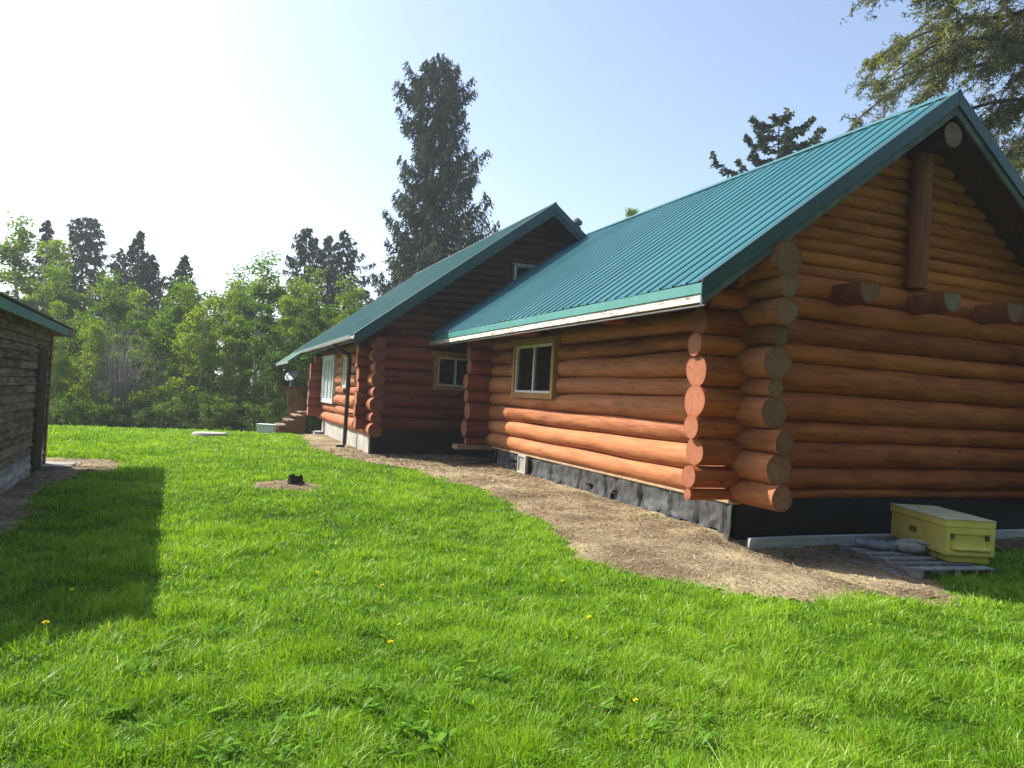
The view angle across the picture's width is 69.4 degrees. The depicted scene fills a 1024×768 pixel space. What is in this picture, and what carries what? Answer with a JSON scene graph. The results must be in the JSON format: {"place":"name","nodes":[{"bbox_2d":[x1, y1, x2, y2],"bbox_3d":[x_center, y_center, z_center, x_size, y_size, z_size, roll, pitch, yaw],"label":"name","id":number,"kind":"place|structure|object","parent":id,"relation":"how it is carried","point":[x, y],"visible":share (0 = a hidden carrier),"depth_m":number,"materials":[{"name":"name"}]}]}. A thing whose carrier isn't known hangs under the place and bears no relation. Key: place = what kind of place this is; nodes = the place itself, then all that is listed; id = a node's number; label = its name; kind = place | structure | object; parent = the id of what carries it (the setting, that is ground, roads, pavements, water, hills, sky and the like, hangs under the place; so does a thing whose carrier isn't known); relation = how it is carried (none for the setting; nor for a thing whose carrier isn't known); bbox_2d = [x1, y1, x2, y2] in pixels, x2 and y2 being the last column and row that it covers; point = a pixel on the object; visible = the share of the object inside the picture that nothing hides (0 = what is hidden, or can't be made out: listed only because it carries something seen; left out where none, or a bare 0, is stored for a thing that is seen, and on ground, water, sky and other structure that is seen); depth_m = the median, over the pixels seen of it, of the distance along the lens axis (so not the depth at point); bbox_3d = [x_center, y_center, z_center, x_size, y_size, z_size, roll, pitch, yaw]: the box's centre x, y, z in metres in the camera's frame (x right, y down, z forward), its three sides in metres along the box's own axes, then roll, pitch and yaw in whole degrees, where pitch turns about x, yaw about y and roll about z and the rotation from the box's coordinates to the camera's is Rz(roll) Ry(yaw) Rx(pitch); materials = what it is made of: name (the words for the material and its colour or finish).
{"place":"outdoors","nodes":[
{"label":"outdoors","id":0,"kind":"place"},
{"bbox_2d":[0,382,1023,767],"bbox_3d":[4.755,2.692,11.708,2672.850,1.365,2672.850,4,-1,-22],"label":"ground","id":1,"kind":"structure","parent":0,"point":[532,696],"depth_m":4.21,"materials":[{"name":"plant"}]},
{"bbox_2d":[0,211,74,382],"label":"aspen tree","id":2,"kind":"object","parent":1,"relation":"on","point":[20,247],"visible":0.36,"depth_m":39.34,"materials":[{"name":"green plant"}]},
{"bbox_2d":[13,239,81,383],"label":"aspen tree","id":3,"kind":"object","parent":1,"relation":"on","point":[56,247],"visible":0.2,"depth_m":43.48,"materials":[{"name":"green plant"}]},
{"bbox_2d":[26,219,72,346],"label":"spruce tree","id":4,"kind":"object","parent":1,"relation":"on","point":[50,232],"visible":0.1,"depth_m":49.93,"materials":[{"name":"green plant"}]},
{"bbox_2d":[21,258,90,422],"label":"aspen tree","id":5,"kind":"object","parent":1,"relation":"on","point":[67,298],"visible":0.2,"depth_m":40.43,"materials":[{"name":"green plant"}]},
{"bbox_2d":[0,457,124,534],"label":"bare earth","id":6,"kind":"structure","parent":1,"relation":"on","point":[9,505],"depth_m":9.95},
{"bbox_2d":[0,292,77,493],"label":"wooden shed","id":7,"kind":"structure","parent":6,"relation":"on","point":[27,334],"depth_m":9.98,"materials":[{"name":"weathered brown wood siding"},{"name":"green metal roofing"},{"name":"bare wood"}]},
{"bbox_2d":[32,348,47,472],"bbox_3d":[-7.215,0.399,11.252,0.085,1.870,0.720,4,-1,-25],"label":"door","id":8,"kind":"structure","parent":7,"relation":"in","point":[43,359],"depth_m":11.21,"materials":[{"name":"brown wood"}]},
{"bbox_2d":[41,461,76,467],"bbox_3d":[-7.436,1.354,12.002,0.570,0.125,0.750,4,-1,-22],"label":"concrete pad","id":9,"kind":"object","parent":6,"relation":"on","point":[57,464],"visible":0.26,"depth_m":11.92,"materials":[{"name":"grey concrete"}]},
{"bbox_2d":[49,402,77,425],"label":"shrub","id":10,"kind":"object","parent":1,"relation":"on","point":[51,404],"visible":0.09,"depth_m":29.26,"materials":[{"name":"green plant"}]},
{"bbox_2d":[48,300,80,424],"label":"aspen tree","id":11,"kind":"object","parent":1,"relation":"on","point":[57,307],"visible":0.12,"depth_m":32.87,"materials":[{"name":"green plant"}]},
{"bbox_2d":[49,326,87,423],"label":"aspen tree","id":12,"kind":"object","parent":1,"relation":"on","point":[58,363],"visible":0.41,"depth_m":29.80,"materials":[{"name":"green plant"}]},
{"bbox_2d":[48,391,109,425],"bbox_3d":[-17.310,1.098,28.516,3.420,1.640,2.404,3,-1,26],"label":"shrub","id":13,"kind":"object","parent":1,"relation":"on","point":[61,407],"visible":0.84,"depth_m":28.04,"materials":[{"name":"green plant"}]},
{"bbox_2d":[41,216,122,395],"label":"spruce tree","id":14,"kind":"object","parent":1,"relation":"on","point":[83,259],"visible":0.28,"depth_m":53.80,"materials":[{"name":"green plant"}]},
{"bbox_2d":[67,284,108,409],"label":"aspen tree","id":15,"kind":"object","parent":1,"relation":"on","point":[88,304],"visible":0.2,"depth_m":40.65,"materials":[{"name":"green plant"}]},
{"bbox_2d":[56,319,143,425],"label":"aspen tree","id":16,"kind":"object","parent":1,"relation":"on","point":[95,329],"visible":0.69,"depth_m":30.87,"materials":[{"name":"green plant"}]},
{"bbox_2d":[70,405,133,427],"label":"shrub","id":17,"kind":"object","parent":1,"relation":"on","point":[87,423],"visible":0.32,"depth_m":29.52,"materials":[{"name":"green plant"}]},
{"bbox_2d":[59,267,149,426],"bbox_3d":[-19.107,-1.456,34.970,3.227,7.989,3.990,3,-1,24],"label":"aspen tree","id":18,"kind":"object","parent":1,"relation":"on","point":[115,307],"visible":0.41,"depth_m":34.57,"materials":[{"name":"green plant"}]},
{"bbox_2d":[96,247,130,373],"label":"spruce tree","id":19,"kind":"object","parent":1,"relation":"on","point":[120,258],"visible":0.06,"depth_m":56.16,"materials":[{"name":"green plant"}]},
{"bbox_2d":[68,280,159,426],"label":"aspen tree","id":20,"kind":"object","parent":1,"relation":"on","point":[149,311],"visible":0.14,"depth_m":42.95,"materials":[{"name":"green plant"}]},
{"bbox_2d":[83,397,151,427],"bbox_3d":[-15.345,1.267,29.212,2.194,1.472,3.121,3,-1,-3],"label":"shrub","id":21,"kind":"object","parent":1,"relation":"on","point":[113,416],"visible":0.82,"depth_m":28.66,"materials":[{"name":"green plant"}]},
{"bbox_2d":[77,316,160,427],"bbox_3d":[-16.076,-0.386,29.900,3.023,4.906,3.350,3,-1,19],"label":"dead brush","id":22,"kind":"object","parent":1,"relation":"on","point":[122,387],"visible":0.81,"depth_m":29.73,"materials":[{"name":"grey plant"}]},
{"bbox_2d":[74,230,167,405],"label":"spruce tree","id":23,"kind":"object","parent":1,"relation":"on","point":[135,254],"visible":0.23,"depth_m":49.88,"materials":[{"name":"green plant"}]},
{"bbox_2d":[81,315,186,427],"bbox_3d":[-15.847,-0.344,31.202,3.406,5.301,3.564,2,-1,37],"label":"aspen tree","id":24,"kind":"object","parent":1,"relation":"on","point":[154,348],"visible":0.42,"depth_m":31.19,"materials":[{"name":"green plant"}]},
{"bbox_2d":[83,385,188,427],"bbox_3d":[-15.516,1.146,31.363,3.350,2.236,4.767,3,-1,25],"label":"shrub","id":25,"kind":"object","parent":1,"relation":"on","point":[103,395],"visible":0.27,"depth_m":30.38,"materials":[{"name":"green plant"}]},
{"bbox_2d":[109,289,167,427],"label":"aspen tree","id":26,"kind":"object","parent":1,"relation":"on","point":[138,298],"visible":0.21,"depth_m":37.26,"materials":[{"name":"green plant"}]},
{"bbox_2d":[135,254,167,377],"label":"spruce tree","id":27,"kind":"object","parent":1,"relation":"on","point":[157,265],"visible":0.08,"depth_m":51.08,"materials":[{"name":"green plant"}]},
{"bbox_2d":[134,296,183,427],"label":"aspen tree","id":28,"kind":"object","parent":1,"relation":"on","point":[162,356],"visible":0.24,"depth_m":34.15,"materials":[{"name":"green plant"}]},
{"bbox_2d":[131,402,190,428],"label":"shrub","id":29,"kind":"object","parent":1,"relation":"on","point":[154,408],"visible":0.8,"depth_m":28.42,"materials":[{"name":"green plant"}]},
{"bbox_2d":[135,253,216,403],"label":"spruce tree","id":30,"kind":"object","parent":1,"relation":"on","point":[184,265],"visible":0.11,"depth_m":47.80,"materials":[{"name":"green plant"}]},
{"bbox_2d":[143,284,209,427],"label":"aspen tree","id":31,"kind":"object","parent":1,"relation":"on","point":[192,290],"visible":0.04,"depth_m":41.68,"materials":[{"name":"green plant"}]},
{"bbox_2d":[137,274,219,428],"bbox_3d":[-14.629,-1.184,32.994,3.595,7.341,2.908,4,-1,-33],"label":"aspen tree","id":32,"kind":"object","parent":1,"relation":"on","point":[178,311],"visible":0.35,"depth_m":32.48,"materials":[{"name":"green plant"}]},
{"bbox_2d":[126,297,239,428],"bbox_3d":[-13.143,-0.632,30.905,3.772,5.872,3.999,3,-1,3],"label":"aspen tree","id":33,"kind":"object","parent":1,"relation":"on","point":[204,351],"visible":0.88,"depth_m":30.50,"materials":[{"name":"green plant"}]},
{"bbox_2d":[137,390,245,430],"bbox_3d":[-12.421,1.194,29.031,4.136,1.921,2.906,3,-1,18],"label":"shrub","id":34,"kind":"object","parent":1,"relation":"on","point":[181,402],"visible":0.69,"depth_m":28.88,"materials":[{"name":"green plant"}]},
{"bbox_2d":[144,289,238,428],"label":"aspen tree","id":35,"kind":"object","parent":1,"relation":"on","point":[207,296],"visible":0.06,"depth_m":43.87,"materials":[{"name":"green plant"}]},
{"bbox_2d":[174,404,241,430],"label":"shrub","id":36,"kind":"object","parent":1,"relation":"on","point":[219,418],"visible":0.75,"depth_m":28.15,"materials":[{"name":"green plant"}]},
{"bbox_2d":[192,431,226,436],"bbox_3d":[-8.435,1.431,20.650,0.920,0.155,0.920,4,-1,-22],"label":"well cover","id":37,"kind":"object","parent":1,"relation":"on","point":[204,433],"visible":0.64,"depth_m":20.36,"materials":[{"name":"concrete"}]},
{"bbox_2d":[153,383,282,430],"bbox_3d":[-12.360,1.159,31.100,5.883,2.407,4.134,2,-1,36],"label":"shrub","id":38,"kind":"object","parent":1,"relation":"on","point":[242,397],"visible":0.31,"depth_m":30.08,"materials":[{"name":"green plant"}]},
{"bbox_2d":[182,289,263,429],"bbox_3d":[-13.525,-0.955,34.740,3.421,7.170,3.383,2,-1,38],"label":"aspen tree","id":39,"kind":"object","parent":1,"relation":"on","point":[217,330],"visible":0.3,"depth_m":34.90,"materials":[{"name":"green plant"}]},
{"bbox_2d":[194,279,262,412],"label":"aspen tree","id":40,"kind":"object","parent":1,"relation":"on","point":[239,345],"visible":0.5,"depth_m":34.11,"materials":[{"name":"green plant"}]},
{"bbox_2d":[198,264,262,428],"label":"aspen tree","id":41,"kind":"object","parent":1,"relation":"on","point":[232,286],"visible":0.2,"depth_m":43.24,"materials":[{"name":"green plant"}]},
{"bbox_2d":[198,395,266,430],"bbox_3d":[-10.828,1.306,29.241,2.544,1.714,3.619,3,-1,-5],"label":"shrub","id":42,"kind":"object","parent":1,"relation":"on","point":[234,420],"visible":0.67,"depth_m":28.34,"materials":[{"name":"green plant"}]},
{"bbox_2d":[220,278,273,391],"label":"aspen tree","id":43,"kind":"object","parent":1,"relation":"on","point":[257,377],"visible":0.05,"depth_m":45.49,"materials":[{"name":"green plant"}]},
{"bbox_2d":[223,401,291,431],"bbox_3d":[-9.782,1.389,28.273,3.328,1.444,2.339,4,-1,-41],"label":"shrub","id":44,"kind":"object","parent":1,"relation":"on","point":[275,419],"visible":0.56,"depth_m":28.13,"materials":[{"name":"green plant"}]},
{"bbox_2d":[213,249,308,429],"bbox_3d":[-12.247,-1.856,37.004,4.866,9.668,3.936,4,-1,-24],"label":"aspen tree","id":45,"kind":"object","parent":1,"relation":"on","point":[272,295],"visible":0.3,"depth_m":36.36,"materials":[{"name":"green plant"}]},
{"bbox_2d":[217,296,306,430],"bbox_3d":[-10.450,-0.591,31.191,3.936,6.283,3.762,3,-1,13],"label":"aspen tree","id":46,"kind":"object","parent":1,"relation":"on","point":[257,389],"visible":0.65,"depth_m":31.15,"materials":[{"name":"green plant"}]},
{"bbox_2d":[256,423,277,432],"bbox_3d":[-7.854,1.448,23.702,0.600,0.335,0.440,3,-1,-2],"label":"plastic tote","id":47,"kind":"object","parent":1,"relation":"on","point":[266,428],"visible":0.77,"depth_m":23.52,"materials":[{"name":"grey plastic"}]},
{"bbox_2d":[251,295,307,421],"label":"aspen tree","id":48,"kind":"object","parent":1,"relation":"on","point":[286,321],"visible":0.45,"depth_m":32.65,"materials":[{"name":"green plant"}]},
{"bbox_2d":[251,400,310,428],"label":"shrub","id":49,"kind":"object","parent":1,"relation":"on","point":[281,408],"visible":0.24,"depth_m":29.32,"materials":[{"name":"green plant"}]},
{"bbox_2d":[248,389,321,431],"bbox_3d":[-8.983,1.343,31.350,3.297,2.223,4.691,3,-1,13],"label":"shrub","id":50,"kind":"object","parent":1,"relation":"on","point":[280,404],"visible":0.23,"depth_m":30.24,"materials":[{"name":"green plant"}]},
{"bbox_2d":[254,481,325,491],"bbox_3d":[-3.404,1.548,11.367,1.050,0.065,1.200,4,-1,-22],"label":"bare patch","id":51,"kind":"object","parent":1,"relation":"on","point":[289,486],"visible":0.67,"depth_m":11.13,"materials":[{"name":"brown soil"}]},
{"bbox_2d":[287,474,304,484],"bbox_3d":[-3.329,1.465,11.338,0.284,0.213,0.307,3,-1,0],"label":"tree stump","id":52,"kind":"object","parent":51,"relation":"on","point":[293,479],"visible":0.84,"depth_m":11.25,"materials":[{"name":"black wood"}]},
{"bbox_2d":[275,386,306,433],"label":"wooden deck","id":53,"kind":"structure","parent":1,"relation":"on","point":[294,422],"depth_m":25.47,"materials":[{"name":"brown wood"}]},
{"bbox_2d":[283,369,299,386],"bbox_3d":[-7.770,-0.217,25.973,0.583,0.634,0.589,4,-1,-22],"label":"satellite dish","id":54,"kind":"object","parent":53,"relation":"on","point":[291,375],"visible":1,"depth_m":26.03,"materials":[{"name":"grey paint"}]},
{"bbox_2d":[274,274,310,396],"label":"aspen tree","id":55,"kind":"object","parent":1,"relation":"on","point":[293,290],"visible":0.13,"depth_m":43.28,"materials":[{"name":"green plant"}]},
{"bbox_2d":[244,303,343,433],"bbox_3d":[-8.851,-0.495,31.956,4.045,6.287,4.232,3,-1,15],"label":"aspen tree","id":56,"kind":"object","parent":1,"relation":"on","point":[306,358],"visible":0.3,"depth_m":31.92,"materials":[{"name":"green plant"}]},
{"bbox_2d":[267,227,325,398],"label":"spruce tree","id":57,"kind":"object","parent":1,"relation":"on","point":[304,258],"visible":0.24,"depth_m":51.94,"materials":[{"name":"green plant"}]},
{"bbox_2d":[269,283,323,427],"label":"aspen tree","id":58,"kind":"object","parent":1,"relation":"on","point":[304,323],"visible":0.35,"depth_m":35.12,"materials":[{"name":"green plant"}]},
{"bbox_2d":[267,266,330,430],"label":"aspen tree","id":59,"kind":"object","parent":1,"relation":"on","point":[316,290],"visible":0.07,"depth_m":46.19,"materials":[{"name":"green plant"}]},
{"bbox_2d":[305,235,339,376],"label":"spruce tree","id":60,"kind":"object","parent":1,"relation":"on","point":[328,240],"visible":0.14,"depth_m":54.05,"materials":[{"name":"green plant"}]},
{"bbox_2d":[306,274,366,430],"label":"aspen tree","id":61,"kind":"object","parent":1,"relation":"on","point":[347,313],"visible":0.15,"depth_m":35.77,"materials":[{"name":"green plant"}]},
{"bbox_2d":[331,288,364,327],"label":"aspen tree","id":62,"kind":"object","parent":1,"relation":"on","point":[357,302],"visible":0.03,"depth_m":44.56,"materials":[{"name":"green plant"}]},
{"bbox_2d":[322,229,375,330],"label":"spruce tree","id":63,"kind":"object","parent":1,"relation":"on","point":[338,261],"visible":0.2,"depth_m":52.89,"materials":[{"name":"green plant"}]},
{"bbox_2d":[362,52,499,305],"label":"spruce tree","id":64,"kind":"object","parent":1,"relation":"on","point":[426,243],"visible":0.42,"depth_m":41.25,"materials":[{"name":"green plant"}]},
{"bbox_2d":[0,447,1023,603],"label":"straw litter","id":65,"kind":"object","parent":1,"relation":"on","point":[544,490],"visible":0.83,"depth_m":9.20,"materials":[{"name":"beige plant"}]},
{"bbox_2d":[7,469,1018,767],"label":"lawn weeds","id":66,"kind":"object","parent":1,"relation":"on","point":[441,735],"visible":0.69,"depth_m":3.63,"materials":[{"name":"green plant"}]},
{"bbox_2d":[624,207,639,218],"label":"poplar tree","id":67,"kind":"object","parent":1,"relation":"on","point":[630,212],"visible":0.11,"depth_m":46.76,"materials":[{"name":"green plant"}]},
{"bbox_2d":[276,88,1023,540],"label":"log house","id":68,"kind":"structure","parent":1,"relation":"on","point":[824,338],"depth_m":10.29,"materials":[{"name":"brown wood"}]},
{"bbox_2d":[321,354,340,403],"bbox_3d":[-5.630,-0.146,22.930,0.245,1.470,2.390,4,-1,-22],"label":"window","id":69,"kind":"structure","parent":68,"relation":"in","point":[329,373],"depth_m":22.97,"materials":[{"name":"white plastic"}]},
{"bbox_2d":[341,354,352,388],"bbox_3d":[-4.486,-0.324,20.183,0.245,0.930,0.940,4,-1,-22],"label":"window","id":70,"kind":"structure","parent":68,"relation":"in","point":[344,358],"depth_m":20.44,"materials":[{"name":"white plastic"}]},
{"bbox_2d":[432,351,476,390],"bbox_3d":[-1.406,-0.303,18.238,1.260,0.930,0.245,4,-1,-22],"label":"window","id":71,"kind":"structure","parent":68,"relation":"in","point":[450,368],"depth_m":18.14,"materials":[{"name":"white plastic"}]},
{"bbox_2d":[511,263,534,279],"bbox_3d":[0.572,-2.685,19.076,1.320,0.710,0.185,4,-1,-22],"label":"window","id":72,"kind":"structure","parent":68,"relation":"in","point":[517,268],"depth_m":18.91,"materials":[{"name":"white plastic"}]},
{"bbox_2d":[511,335,563,399],"bbox_3d":[0.473,-0.304,14.504,0.255,1.180,2.100,4,-1,-22],"label":"window","id":73,"kind":"structure","parent":68,"relation":"in","point":[535,375],"depth_m":14.39,"materials":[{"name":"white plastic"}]},
{"bbox_2d":[299,434,1023,605],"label":"dirt strip","id":74,"kind":"object","parent":1,"relation":"on","point":[326,442],"visible":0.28,"depth_m":8.39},
{"bbox_2d":[460,449,496,464],"bbox_3d":[-0.726,1.585,16.037,0.863,0.370,0.072,4,-1,-26],"label":"black hose","id":75,"kind":"object","parent":74,"relation":"on","point":[484,462],"visible":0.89,"depth_m":16.10,"materials":[{"name":"rubber"}]},
{"bbox_2d":[846,559,904,574],"bbox_3d":[4.134,2.094,8.437,0.120,0.042,0.680,4,-1,-27],"label":"loose board","id":76,"kind":"object","parent":74,"relation":"on","point":[870,565],"visible":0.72,"depth_m":8.43,"materials":[{"name":"grey wood"}]},
{"bbox_2d":[746,529,1023,549],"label":"long plank","id":77,"kind":"object","parent":74,"relation":"on","point":[781,542],"visible":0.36,"depth_m":9.25,"materials":[{"name":"grey wood"}]},
{"bbox_2d":[834,543,994,578],"bbox_3d":[4.736,2.102,8.830,1.023,0.122,1.401,3,-1,-14],"label":"pallet","id":78,"kind":"object","parent":74,"relation":"on","point":[921,566],"visible":0.56,"depth_m":8.50,"materials":[{"name":"grey wood"}]},
{"bbox_2d":[855,537,896,551],"bbox_3d":[4.467,1.974,9.087,0.460,0.148,0.144,3,-1,17],"label":"rolled tarp","id":79,"kind":"object","parent":78,"relation":"on","point":[881,545],"visible":1,"depth_m":9.05,"materials":[{"name":"grey plastic"}]},
{"bbox_2d":[895,538,936,556],"bbox_3d":[4.863,1.957,8.935,0.500,0.190,0.247,2,-1,34],"label":"plastic bag","id":80,"kind":"object","parent":78,"relation":"on","point":[913,546],"visible":0.99,"depth_m":8.87,"materials":[{"name":"white plastic"}]},
{"bbox_2d":[890,503,996,563],"bbox_3d":[5.248,1.818,9.078,0.597,0.494,1.278,3,-1,0],"label":"storage chest","id":81,"kind":"object","parent":78,"relation":"on","point":[948,535],"visible":0.91,"depth_m":8.55,"materials":[{"name":"yellow paint"}]},
{"bbox_2d":[709,107,826,179],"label":"spruce tree","id":82,"kind":"object","parent":1,"relation":"on","point":[787,136],"visible":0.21,"depth_m":32.85,"materials":[{"name":"green plant"}]},
{"bbox_2d":[865,75,903,124],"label":"dead tree","id":83,"kind":"object","parent":1,"relation":"on","point":[886,109],"visible":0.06,"depth_m":27.25,"materials":[{"name":"plant"}]},
{"bbox_2d":[840,0,1023,180],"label":"pine tree","id":84,"kind":"object","parent":1,"relation":"on","point":[957,53],"visible":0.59,"depth_m":19.36,"materials":[{"name":"green plant"}]},
{"bbox_2d":[0,0,1023,381],"label":"sky","id":85,"kind":"structure","parent":0,"point":[219,132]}
]}

